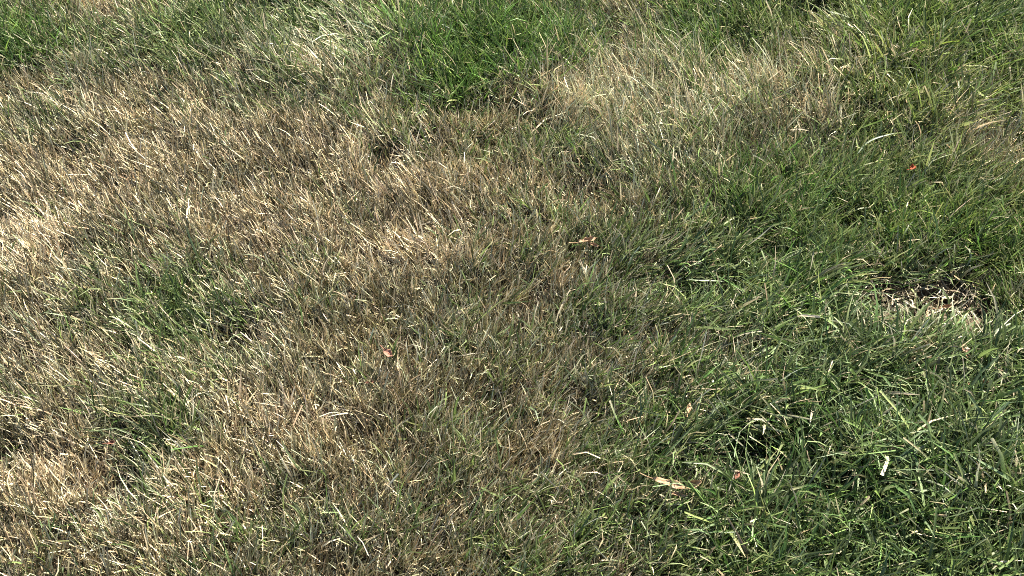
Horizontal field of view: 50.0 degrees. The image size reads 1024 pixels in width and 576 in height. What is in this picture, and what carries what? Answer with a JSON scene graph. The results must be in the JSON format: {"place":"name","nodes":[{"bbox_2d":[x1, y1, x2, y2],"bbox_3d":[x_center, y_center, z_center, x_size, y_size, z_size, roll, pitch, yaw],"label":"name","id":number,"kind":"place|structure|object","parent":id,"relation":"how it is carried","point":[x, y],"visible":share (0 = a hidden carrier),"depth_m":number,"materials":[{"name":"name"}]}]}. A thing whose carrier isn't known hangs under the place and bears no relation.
{"place":"outdoors","nodes":[
{"label":"outdoors","id":0,"kind":"place"},
{"bbox_2d":[0,0,1023,575],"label":"ground","id":1,"kind":"structure","parent":0,"point":[322,412],"depth_m":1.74,"materials":[{"name":"beige plant"}]},
{"bbox_2d":[0,0,85,99],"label":"grass tuft","id":2,"kind":"object","parent":1,"relation":"on","point":[20,42],"visible":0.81,"depth_m":2.20,"materials":[{"name":"green plant"}]},
{"bbox_2d":[86,488,88,514],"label":"straw stalk","id":3,"kind":"object","parent":1,"relation":"on","point":[87,500],"visible":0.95,"depth_m":1.56,"materials":[{"name":"beige plant"}]},
{"bbox_2d":[76,379,203,476],"bbox_3d":[-0.543,0.207,1.619,0.183,0.102,0.161,0,50,0],"label":"grass tuft","id":4,"kind":"object","parent":1,"relation":"on","point":[152,430],"visible":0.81,"depth_m":1.63,"materials":[{"name":"green plant"}]},
{"bbox_2d":[134,262,245,341],"bbox_3d":[-0.531,0.021,1.774,0.201,0.109,0.134,-13,51,-10],"label":"grass tuft","id":5,"kind":"object","parent":1,"relation":"on","point":[184,304],"visible":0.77,"depth_m":1.79,"materials":[{"name":"green plant"}]},
{"bbox_2d":[173,0,295,72],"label":"grass tuft","id":6,"kind":"object","parent":1,"relation":"on","point":[225,38],"visible":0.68,"depth_m":2.21,"materials":[{"name":"green plant"}]},
{"bbox_2d":[380,345,391,356],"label":"fallen leaf","id":7,"kind":"object","parent":1,"relation":"on","point":[387,352],"visible":1,"depth_m":1.71,"materials":[{"name":"brown plant"}]},
{"bbox_2d":[386,243,420,257],"bbox_3d":[-0.183,-0.066,1.862,0.074,0.007,0.010,20,53,16],"label":"straw stalk","id":8,"kind":"object","parent":1,"relation":"on","point":[404,246],"visible":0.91,"depth_m":1.86,"materials":[{"name":"beige plant"}]},
{"bbox_2d":[344,0,617,118],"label":"grass tuft","id":9,"kind":"object","parent":1,"relation":"on","point":[448,63],"visible":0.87,"depth_m":2.19,"materials":[{"name":"green plant"}]},
{"bbox_2d":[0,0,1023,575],"bbox_3d":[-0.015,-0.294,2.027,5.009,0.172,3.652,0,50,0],"label":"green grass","id":10,"kind":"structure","parent":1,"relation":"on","point":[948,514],"depth_m":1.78,"materials":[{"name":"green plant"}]},
{"bbox_2d":[569,236,597,246],"bbox_3d":[0.123,-0.076,1.853,0.054,0.008,0.023,-12,55,-17],"label":"fallen leaf","id":11,"kind":"object","parent":10,"relation":"on","point":[586,239],"visible":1,"depth_m":1.86,"materials":[{"name":"brown plant"}]},
{"bbox_2d":[640,473,701,496],"bbox_3d":[0.223,0.279,1.548,0.088,0.014,0.025,6,50,5],"label":"fallen leaf","id":12,"kind":"object","parent":10,"relation":"on","point":[666,481],"visible":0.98,"depth_m":1.55,"materials":[{"name":"beige plant"}]},
{"bbox_2d":[687,403,691,416],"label":"fallen leaf","id":13,"kind":"object","parent":10,"relation":"on","point":[689,407],"visible":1,"depth_m":1.64,"materials":[{"name":"beige plant"}]},
{"bbox_2d":[770,247,804,263],"bbox_3d":[0.466,-0.053,1.855,0.072,0.013,0.010,-18,52,-15],"label":"grass shoot","id":14,"kind":"object","parent":10,"relation":"on","point":[789,255],"depth_m":1.85,"materials":[{"name":"green plant"}]},
{"bbox_2d":[858,133,893,152],"bbox_3d":[0.674,-0.272,2.039,0.088,0.012,0.010,-25,54,-19],"label":"grass shoot","id":15,"kind":"object","parent":10,"relation":"on","point":[873,139],"depth_m":2.04,"materials":[{"name":"beige plant"}]},
{"bbox_2d":[932,304,953,308],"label":"fallen leaf","id":16,"kind":"object","parent":10,"relation":"on","point":[947,306],"visible":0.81,"depth_m":1.79,"materials":[{"name":"brown plant"}]},
{"bbox_2d":[962,345,969,357],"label":"fallen leaf","id":17,"kind":"object","parent":10,"relation":"on","point":[967,349],"visible":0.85,"depth_m":1.71,"materials":[{"name":"beige plant"}]},
{"bbox_2d":[0,0,1023,575],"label":"thatch","id":18,"kind":"object","parent":1,"relation":"on","point":[368,330],"visible":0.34,"depth_m":1.79,"materials":[{"name":"beige plant"}]},
{"bbox_2d":[556,288,570,321],"bbox_3d":[0.083,0.027,1.791,0.004,0.025,0.063,20,53,16],"label":"straw stalk","id":19,"kind":"object","parent":1,"relation":"on","point":[561,307],"visible":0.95,"depth_m":1.79,"materials":[{"name":"beige plant"}]},
{"bbox_2d":[828,242,1018,331],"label":"straw scraps","id":20,"kind":"object","parent":1,"relation":"on","point":[899,294],"visible":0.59,"depth_m":1.83,"materials":[{"name":"beige plant"}]},
{"bbox_2d":[856,250,1011,332],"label":"soil crumbs","id":21,"kind":"object","parent":1,"relation":"on","point":[978,312],"visible":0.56,"depth_m":1.84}
]}

